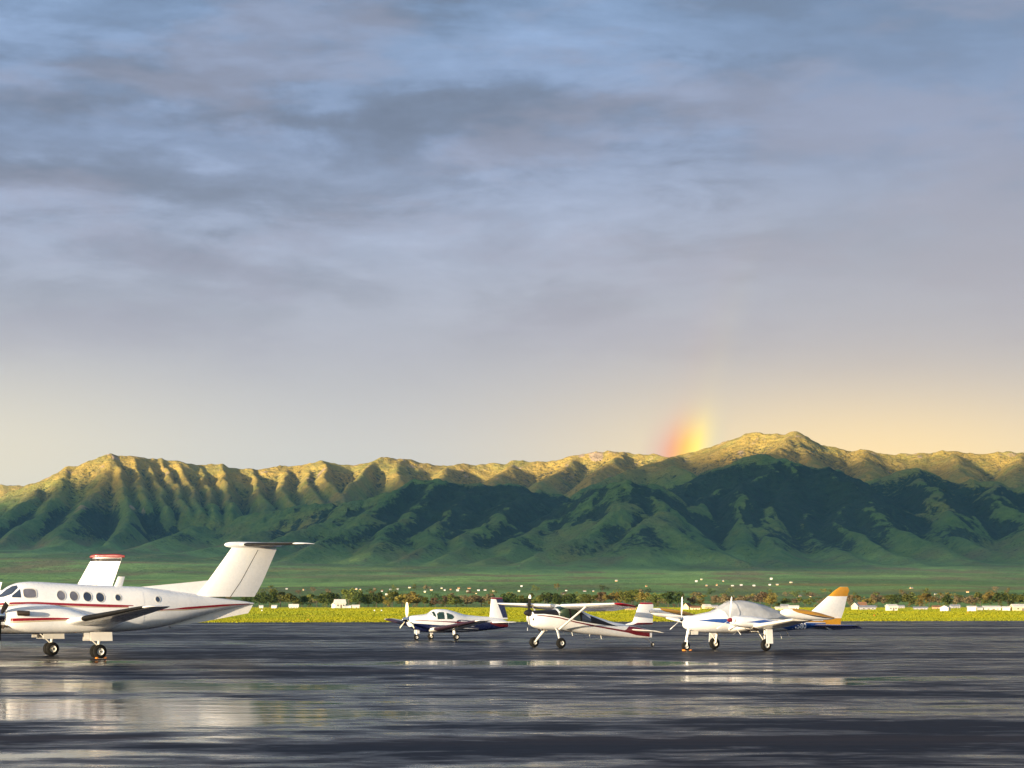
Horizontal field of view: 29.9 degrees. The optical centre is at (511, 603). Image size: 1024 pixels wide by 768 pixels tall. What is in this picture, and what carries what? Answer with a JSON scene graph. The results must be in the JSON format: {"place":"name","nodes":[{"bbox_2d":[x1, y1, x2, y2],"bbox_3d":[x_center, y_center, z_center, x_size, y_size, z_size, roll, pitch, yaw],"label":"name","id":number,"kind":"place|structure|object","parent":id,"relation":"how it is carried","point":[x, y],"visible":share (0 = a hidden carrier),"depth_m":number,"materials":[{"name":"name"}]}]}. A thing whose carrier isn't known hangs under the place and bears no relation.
{"place":"outdoors","nodes":[
{"label":"outdoors","id":0,"kind":"place"},
{"bbox_2d":[0,621,1023,767],"bbox_3d":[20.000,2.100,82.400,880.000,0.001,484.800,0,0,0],"label":"tarmac apron","id":1,"kind":"object","parent":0,"point":[909,694],"depth_m":42.45,"materials":[{"name":"grey asphalt"}]},
{"bbox_2d":[0,554,124,590],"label":"turboprop airplane","id":2,"kind":"object","parent":1,"relation":"on","point":[101,569],"visible":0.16,"depth_m":95.92,"materials":[{"name":"white paint"}]},
{"bbox_2d":[0,542,313,657],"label":"turboprop airplane","id":3,"kind":"object","parent":1,"relation":"on","point":[52,611],"visible":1,"depth_m":76.11,"materials":[{"name":"white paint"}]},
{"bbox_2d":[385,597,513,639],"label":"wing airplane","id":4,"kind":"object","parent":1,"relation":"on","point":[431,622],"visible":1,"depth_m":110.38,"materials":[{"name":"white paint"}]},
{"bbox_2d":[497,595,662,647],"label":"wing airplane","id":5,"kind":"object","parent":1,"relation":"on","point":[571,618],"visible":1,"depth_m":91.43,"materials":[{"name":"white paint"}]},
{"bbox_2d":[649,587,861,650],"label":"twin engine airplane","id":6,"kind":"object","parent":1,"relation":"on","point":[828,611],"visible":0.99,"depth_m":85.36,"materials":[{"name":"white paint"}]},
{"bbox_2d":[711,600,788,634],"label":"cabin cover","id":7,"kind":"object","parent":6,"relation":"attached to","point":[743,608],"visible":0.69,"depth_m":86.17,"materials":[{"name":"grey fabric"}]},
{"bbox_2d":[0,431,1023,606],"bbox_3d":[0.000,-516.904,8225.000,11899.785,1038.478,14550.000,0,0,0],"label":"mountains","id":8,"kind":"structure","parent":0,"point":[798,510],"depth_m":8339.22,"materials":[{"name":"green plant"}]},
{"bbox_2d":[430,592,441,597],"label":"tree","id":9,"kind":"object","parent":8,"relation":"on","point":[435,596],"visible":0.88,"depth_m":1995.71,"materials":[{"name":"green plant"}]},
{"bbox_2d":[0,0,1023,485],"label":"sky","id":10,"kind":"structure","parent":0,"point":[240,234],"materials":[{"name":"blue"}]},
{"bbox_2d":[199,607,1023,622],"bbox_3d":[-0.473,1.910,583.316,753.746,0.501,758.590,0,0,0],"label":"grass","id":11,"kind":"structure","parent":0,"point":[329,614],"depth_m":343.72,"materials":[{"name":"plant"}]},
{"label":"ground","id":12,"kind":"structure","parent":0,"visible":0},
{"bbox_2d":[238,597,252,601],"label":"tree","id":13,"kind":"object","parent":12,"relation":"on","point":[247,599],"visible":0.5,"depth_m":1027.33,"materials":[{"name":"green plant"}]},
{"bbox_2d":[251,592,266,604],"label":"tree","id":14,"kind":"object","parent":12,"relation":"on","point":[257,598],"visible":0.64,"depth_m":1176.91,"materials":[{"name":"green plant"}]},
{"bbox_2d":[260,591,277,605],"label":"tree","id":15,"kind":"object","parent":12,"relation":"on","point":[272,598],"visible":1,"depth_m":1065.77,"materials":[{"name":"green plant"}]},
{"bbox_2d":[268,589,285,606],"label":"tree","id":16,"kind":"object","parent":12,"relation":"on","point":[281,595],"visible":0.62,"depth_m":1215.06,"materials":[{"name":"green plant"}]},
{"bbox_2d":[284,593,301,603],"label":"tree","id":17,"kind":"object","parent":12,"relation":"on","point":[288,598],"visible":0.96,"depth_m":1003.09,"materials":[{"name":"green plant"}]},
{"bbox_2d":[288,604,298,607],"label":"shed","id":18,"kind":"structure","parent":12,"relation":"on","point":[293,606],"depth_m":838.99,"materials":[{"name":"white"}]},
{"bbox_2d":[299,596,312,604],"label":"tree","id":19,"kind":"object","parent":12,"relation":"on","point":[303,599],"visible":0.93,"depth_m":1014.75,"materials":[{"name":"green plant"}]},
{"bbox_2d":[306,593,326,602],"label":"tree","id":20,"kind":"object","parent":12,"relation":"on","point":[320,597],"visible":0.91,"depth_m":1155.95,"materials":[{"name":"green plant"}]},
{"bbox_2d":[322,592,340,604],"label":"tree","id":21,"kind":"object","parent":12,"relation":"on","point":[330,596],"visible":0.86,"depth_m":1109.41,"materials":[{"name":"green plant"}]},
{"bbox_2d":[333,599,345,607],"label":"house","id":22,"kind":"structure","parent":12,"relation":"on","point":[340,603],"depth_m":838.98,"materials":[{"name":"white"}]},
{"bbox_2d":[341,588,361,604],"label":"tree","id":23,"kind":"object","parent":12,"relation":"on","point":[345,592],"visible":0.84,"depth_m":1221.64,"materials":[{"name":"green plant"}]},
{"bbox_2d":[352,593,366,606],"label":"tree","id":24,"kind":"object","parent":12,"relation":"on","point":[360,598],"visible":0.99,"depth_m":1003.75,"materials":[{"name":"green plant"}]},
{"bbox_2d":[363,593,373,604],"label":"tree","id":25,"kind":"object","parent":12,"relation":"on","point":[367,596],"visible":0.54,"depth_m":1130.52,"materials":[{"name":"green plant"}]},
{"bbox_2d":[369,592,382,606],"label":"tree","id":26,"kind":"object","parent":12,"relation":"on","point":[377,599],"visible":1,"depth_m":1041.03,"materials":[{"name":"green plant"}]},
{"bbox_2d":[382,595,390,604],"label":"tree","id":27,"kind":"object","parent":12,"relation":"on","point":[385,600],"visible":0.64,"depth_m":1170.13,"materials":[{"name":"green plant"}]},
{"bbox_2d":[386,590,402,606],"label":"tree","id":28,"kind":"object","parent":12,"relation":"on","point":[391,594],"visible":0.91,"depth_m":1114.94,"materials":[{"name":"green plant"}]},
{"bbox_2d":[394,594,407,602],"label":"tree","id":29,"kind":"object","parent":12,"relation":"on","point":[399,598],"visible":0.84,"depth_m":1024.72,"materials":[{"name":"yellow plant"}]},
{"bbox_2d":[402,591,422,604],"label":"tree","id":30,"kind":"object","parent":12,"relation":"on","point":[413,598],"visible":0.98,"depth_m":1004.96,"materials":[{"name":"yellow plant"}]},
{"bbox_2d":[420,597,433,604],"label":"tree","id":31,"kind":"object","parent":12,"relation":"on","point":[424,600],"visible":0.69,"depth_m":1076.74,"materials":[{"name":"green plant"}]},
{"bbox_2d":[429,598,438,603],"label":"tree","id":32,"kind":"object","parent":12,"relation":"on","point":[433,601],"visible":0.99,"depth_m":1063.19,"materials":[{"name":"brown plant"}]},
{"bbox_2d":[442,596,450,606],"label":"tree","id":33,"kind":"object","parent":12,"relation":"on","point":[445,599],"visible":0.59,"depth_m":1156.85,"materials":[{"name":"brown plant"}]},
{"bbox_2d":[446,594,463,606],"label":"tree","id":34,"kind":"object","parent":12,"relation":"on","point":[458,601],"visible":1,"depth_m":1035.39,"materials":[{"name":"green plant"}]},
{"bbox_2d":[462,596,472,606],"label":"tree","id":35,"kind":"object","parent":12,"relation":"on","point":[466,600],"visible":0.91,"depth_m":1162.54,"materials":[{"name":"brown plant"}]},
{"bbox_2d":[467,593,494,606],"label":"tree","id":36,"kind":"object","parent":12,"relation":"on","point":[476,598],"visible":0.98,"depth_m":1052.57,"materials":[{"name":"brown plant"}]},
{"bbox_2d":[500,594,512,602],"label":"tree","id":37,"kind":"object","parent":12,"relation":"on","point":[505,598],"visible":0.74,"depth_m":1074.61,"materials":[{"name":"green plant"}]},
{"bbox_2d":[506,593,520,602],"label":"tree","id":38,"kind":"object","parent":12,"relation":"on","point":[515,597],"visible":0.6,"depth_m":1204.53,"materials":[{"name":"green plant"}]},
{"bbox_2d":[519,593,534,602],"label":"tree","id":39,"kind":"object","parent":12,"relation":"on","point":[523,599],"visible":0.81,"depth_m":1082.94,"materials":[{"name":"green plant"}]},
{"bbox_2d":[531,596,542,603],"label":"tree","id":40,"kind":"object","parent":12,"relation":"on","point":[539,599],"visible":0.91,"depth_m":1029.59,"materials":[{"name":"green plant"}]},
{"bbox_2d":[540,592,561,603],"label":"tree","id":41,"kind":"object","parent":12,"relation":"on","point":[547,596],"visible":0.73,"depth_m":1102.40,"materials":[{"name":"green plant"}]},
{"bbox_2d":[551,593,567,604],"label":"tree","id":42,"kind":"object","parent":12,"relation":"on","point":[557,599],"visible":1,"depth_m":1061.47,"materials":[{"name":"green plant"}]},
{"bbox_2d":[563,593,576,603],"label":"tree","id":43,"kind":"object","parent":12,"relation":"on","point":[573,598],"visible":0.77,"depth_m":1086.09,"materials":[{"name":"green plant"}]},
{"bbox_2d":[575,594,587,603],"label":"tree","id":44,"kind":"object","parent":12,"relation":"on","point":[578,599],"visible":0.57,"depth_m":1213.57,"materials":[{"name":"green plant"}]},
{"bbox_2d":[582,594,597,602],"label":"tree","id":45,"kind":"object","parent":12,"relation":"on","point":[587,597],"visible":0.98,"depth_m":1112.14,"materials":[{"name":"green plant"}]},
{"bbox_2d":[594,592,606,601],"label":"tree","id":46,"kind":"object","parent":12,"relation":"on","point":[600,596],"visible":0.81,"depth_m":1180.11,"materials":[{"name":"brown plant"}]},
{"bbox_2d":[602,592,622,602],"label":"tree","id":47,"kind":"object","parent":12,"relation":"on","point":[614,596],"visible":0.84,"depth_m":1083.07,"materials":[{"name":"brown plant"}]},
{"bbox_2d":[618,591,635,602],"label":"tree","id":48,"kind":"object","parent":12,"relation":"on","point":[622,595],"visible":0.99,"depth_m":1060.05,"materials":[{"name":"green plant"}]},
{"bbox_2d":[627,589,638,602],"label":"tree","id":49,"kind":"object","parent":12,"relation":"on","point":[634,592],"visible":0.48,"depth_m":1145.75,"materials":[{"name":"green plant"}]},
{"bbox_2d":[634,592,650,602],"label":"tree","id":50,"kind":"object","parent":12,"relation":"on","point":[641,596],"visible":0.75,"depth_m":1122.80,"materials":[{"name":"yellow plant"}]},
{"bbox_2d":[646,593,664,603],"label":"tree","id":51,"kind":"object","parent":12,"relation":"on","point":[654,596],"visible":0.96,"depth_m":1065.49,"materials":[{"name":"green plant"}]},
{"bbox_2d":[660,591,680,606],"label":"tree","id":52,"kind":"object","parent":12,"relation":"on","point":[668,597],"visible":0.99,"depth_m":1060.76,"materials":[{"name":"green plant"}]},
{"bbox_2d":[673,591,683,606],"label":"tree","id":53,"kind":"object","parent":12,"relation":"on","point":[679,594],"visible":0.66,"depth_m":1210.00,"materials":[{"name":"green plant"}]},
{"bbox_2d":[683,603,691,609],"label":"house","id":54,"kind":"structure","parent":12,"relation":"on","point":[686,605],"depth_m":646.80,"materials":[{"name":"beige"}]},
{"bbox_2d":[686,597,695,604],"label":"tree","id":55,"kind":"object","parent":12,"relation":"on","point":[692,599],"visible":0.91,"depth_m":1219.86,"materials":[{"name":"green plant"}]},
{"bbox_2d":[689,606,700,609],"bbox_3d":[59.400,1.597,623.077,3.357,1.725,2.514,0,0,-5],"label":"house","id":56,"kind":"structure","parent":12,"relation":"on","point":[695,607],"depth_m":621.96,"materials":[{"name":"beige"}]},
{"bbox_2d":[689,595,707,599],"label":"tree","id":57,"kind":"object","parent":12,"relation":"on","point":[699,596],"visible":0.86,"depth_m":1714.53,"materials":[{"name":"green plant"}]},
{"bbox_2d":[695,599,704,604],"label":"tree","id":58,"kind":"object","parent":12,"relation":"on","point":[699,601],"visible":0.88,"depth_m":1191.33,"materials":[{"name":"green plant"}]},
{"bbox_2d":[701,604,711,608],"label":"house","id":59,"kind":"structure","parent":12,"relation":"on","point":[705,606],"depth_m":719.17,"materials":[{"name":"beige"}]},
{"bbox_2d":[710,595,725,603],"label":"tree","id":60,"kind":"object","parent":12,"relation":"on","point":[715,598],"visible":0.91,"depth_m":1159.40,"materials":[{"name":"brown plant"}]},
{"bbox_2d":[721,594,738,602],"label":"tree","id":61,"kind":"object","parent":12,"relation":"on","point":[725,597],"visible":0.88,"depth_m":1139.85,"materials":[{"name":"brown plant"}]},
{"bbox_2d":[733,595,749,600],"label":"tree","id":62,"kind":"object","parent":12,"relation":"on","point":[742,598],"visible":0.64,"depth_m":1139.48,"materials":[{"name":"brown plant"}]},
{"bbox_2d":[752,591,767,603],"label":"tree","id":63,"kind":"object","parent":12,"relation":"on","point":[761,596],"visible":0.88,"depth_m":1227.81,"materials":[{"name":"brown plant"}]},
{"bbox_2d":[763,593,776,606],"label":"tree","id":64,"kind":"object","parent":12,"relation":"on","point":[770,600],"visible":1,"depth_m":1147.33,"materials":[{"name":"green plant"}]},
{"bbox_2d":[774,607,788,609],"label":"shed","id":65,"kind":"structure","parent":12,"relation":"on","point":[778,608],"depth_m":610.23,"materials":[{"name":"beige"}]},
{"bbox_2d":[775,598,790,604],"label":"tree","id":66,"kind":"object","parent":12,"relation":"on","point":[785,600],"visible":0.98,"depth_m":1163.55,"materials":[{"name":"green plant"}]},
{"bbox_2d":[788,605,798,608],"bbox_3d":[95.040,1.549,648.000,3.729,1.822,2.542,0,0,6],"label":"house","id":67,"kind":"structure","parent":12,"relation":"on","point":[794,606],"depth_m":647.22,"materials":[{"name":"white"}]},
{"bbox_2d":[790,590,799,598],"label":"tree","id":68,"kind":"object","parent":12,"relation":"on","point":[794,593],"visible":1,"depth_m":2184.49,"materials":[{"name":"green plant"}]},
{"bbox_2d":[790,598,802,603],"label":"tree","id":69,"kind":"object","parent":12,"relation":"on","point":[795,600],"visible":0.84,"depth_m":1414.38,"materials":[{"name":"green plant"}]},
{"bbox_2d":[797,597,813,604],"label":"tree","id":70,"kind":"object","parent":12,"relation":"on","point":[806,601],"visible":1,"depth_m":1012.52,"materials":[{"name":"green plant"}]},
{"bbox_2d":[847,595,853,601],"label":"tree","id":71,"kind":"object","parent":12,"relation":"on","point":[850,598],"visible":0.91,"depth_m":1080.79,"materials":[{"name":"brown plant"}]},
{"bbox_2d":[851,603,858,608],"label":"house","id":72,"kind":"structure","parent":12,"relation":"on","point":[854,606],"depth_m":646.96,"materials":[{"name":"beige"}]},
{"bbox_2d":[853,595,867,601],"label":"tree","id":73,"kind":"object","parent":12,"relation":"on","point":[857,597],"visible":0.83,"depth_m":1301.15,"materials":[{"name":"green plant"}]},
{"bbox_2d":[858,605,876,609],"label":"shed","id":74,"kind":"structure","parent":12,"relation":"on","point":[866,607],"depth_m":646.56,"materials":[{"name":"grey metal"}]},
{"bbox_2d":[862,598,874,604],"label":"tree","id":75,"kind":"object","parent":12,"relation":"on","point":[869,600],"visible":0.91,"depth_m":1046.91,"materials":[{"name":"brown plant"}]},
{"bbox_2d":[870,594,886,602],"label":"tree","id":76,"kind":"object","parent":12,"relation":"on","point":[874,598],"visible":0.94,"depth_m":1079.91,"materials":[{"name":"brown plant"}]},
{"bbox_2d":[880,594,892,603],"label":"tree","id":77,"kind":"object","parent":12,"relation":"on","point":[887,597],"visible":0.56,"depth_m":1155.60,"materials":[{"name":"green plant"}]},
{"bbox_2d":[885,604,897,610],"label":"shed","id":78,"kind":"structure","parent":12,"relation":"on","point":[889,607],"depth_m":539.10,"materials":[{"name":"white"}]},
{"bbox_2d":[889,593,902,603],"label":"tree","id":79,"kind":"object","parent":12,"relation":"on","point":[896,599],"visible":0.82,"depth_m":1140.23,"materials":[{"name":"green plant"}]},
{"bbox_2d":[902,594,915,603],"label":"tree","id":80,"kind":"object","parent":12,"relation":"on","point":[906,598],"visible":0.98,"depth_m":1066.42,"materials":[{"name":"green plant"}]},
{"bbox_2d":[908,592,929,600],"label":"tree","id":81,"kind":"object","parent":12,"relation":"on","point":[914,596],"visible":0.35,"depth_m":1091.77,"materials":[{"name":"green plant"}]},
{"bbox_2d":[912,607,927,609],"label":"shed","id":82,"kind":"structure","parent":12,"relation":"on","point":[920,608],"depth_m":646.77,"materials":[{"name":"grey metal"}]},
{"bbox_2d":[915,593,935,606],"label":"tree","id":83,"kind":"object","parent":12,"relation":"on","point":[928,597],"visible":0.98,"depth_m":1032.55,"materials":[{"name":"brown plant"}]},
{"bbox_2d":[931,605,940,608],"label":"shed","id":84,"kind":"structure","parent":12,"relation":"on","point":[935,606],"depth_m":719.11,"materials":[{"name":"beige"}]},
{"bbox_2d":[931,594,944,602],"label":"tree","id":85,"kind":"object","parent":12,"relation":"on","point":[937,599],"visible":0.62,"depth_m":1220.94,"materials":[{"name":"brown plant"}]},
{"bbox_2d":[940,606,950,610],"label":"shed","id":86,"kind":"structure","parent":12,"relation":"on","point":[944,608],"depth_m":497.85,"materials":[{"name":"white"}]},
{"bbox_2d":[940,594,952,604],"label":"tree","id":87,"kind":"object","parent":12,"relation":"on","point":[947,598],"visible":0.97,"depth_m":999.28,"materials":[{"name":"green plant"}]},
{"bbox_2d":[949,604,960,607],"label":"shed","id":88,"kind":"structure","parent":12,"relation":"on","point":[954,605],"depth_m":839.04,"materials":[{"name":"grey metal"}]},
{"bbox_2d":[953,596,967,603],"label":"tree","id":89,"kind":"object","parent":12,"relation":"on","point":[958,599],"visible":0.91,"depth_m":1143.90,"materials":[{"name":"brown plant"}]},
{"bbox_2d":[966,606,976,610],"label":"shed","id":90,"kind":"structure","parent":12,"relation":"on","point":[971,608],"depth_m":497.43,"materials":[{"name":"white"}]},
{"bbox_2d":[964,595,979,605],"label":"tree","id":91,"kind":"object","parent":12,"relation":"on","point":[969,600],"visible":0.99,"depth_m":1098.49,"materials":[{"name":"brown plant"}]},
{"bbox_2d":[974,592,988,605],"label":"tree","id":92,"kind":"object","parent":12,"relation":"on","point":[979,594],"visible":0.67,"depth_m":1222.33,"materials":[{"name":"green plant"}]},
{"bbox_2d":[982,592,997,599],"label":"tree","id":93,"kind":"object","parent":12,"relation":"on","point":[988,595],"visible":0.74,"depth_m":1136.59,"materials":[{"name":"brown plant"}]},
{"bbox_2d":[983,606,1000,609],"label":"shed","id":94,"kind":"structure","parent":12,"relation":"on","point":[991,607],"depth_m":587.60,"materials":[{"name":"white"}]},
{"bbox_2d":[986,592,1007,605],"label":"tree","id":95,"kind":"object","parent":12,"relation":"on","point":[1002,597],"visible":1,"depth_m":1056.82,"materials":[{"name":"green plant"}]},
{"bbox_2d":[1001,606,1010,610],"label":"shed","id":96,"kind":"structure","parent":12,"relation":"on","point":[1006,608],"depth_m":538.95,"materials":[{"name":"white"}]},
{"bbox_2d":[1000,593,1015,601],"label":"tree","id":97,"kind":"object","parent":12,"relation":"on","point":[1008,595],"visible":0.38,"depth_m":1212.53,"materials":[{"name":"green plant"}]},
{"bbox_2d":[1007,594,1023,603],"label":"tree","id":98,"kind":"object","parent":12,"relation":"on","point":[1020,598],"visible":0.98,"depth_m":1152.17,"materials":[{"name":"green plant"}]},
{"bbox_2d":[1009,593,1023,599],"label":"tree","id":99,"kind":"object","parent":12,"relation":"on","point":[1015,596],"visible":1,"depth_m":1008.96,"materials":[{"name":"green plant"}]},
{"bbox_2d":[1010,604,1023,610],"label":"shed","id":100,"kind":"structure","parent":12,"relation":"on","point":[1018,607],"depth_m":538.60,"materials":[{"name":"beige"}]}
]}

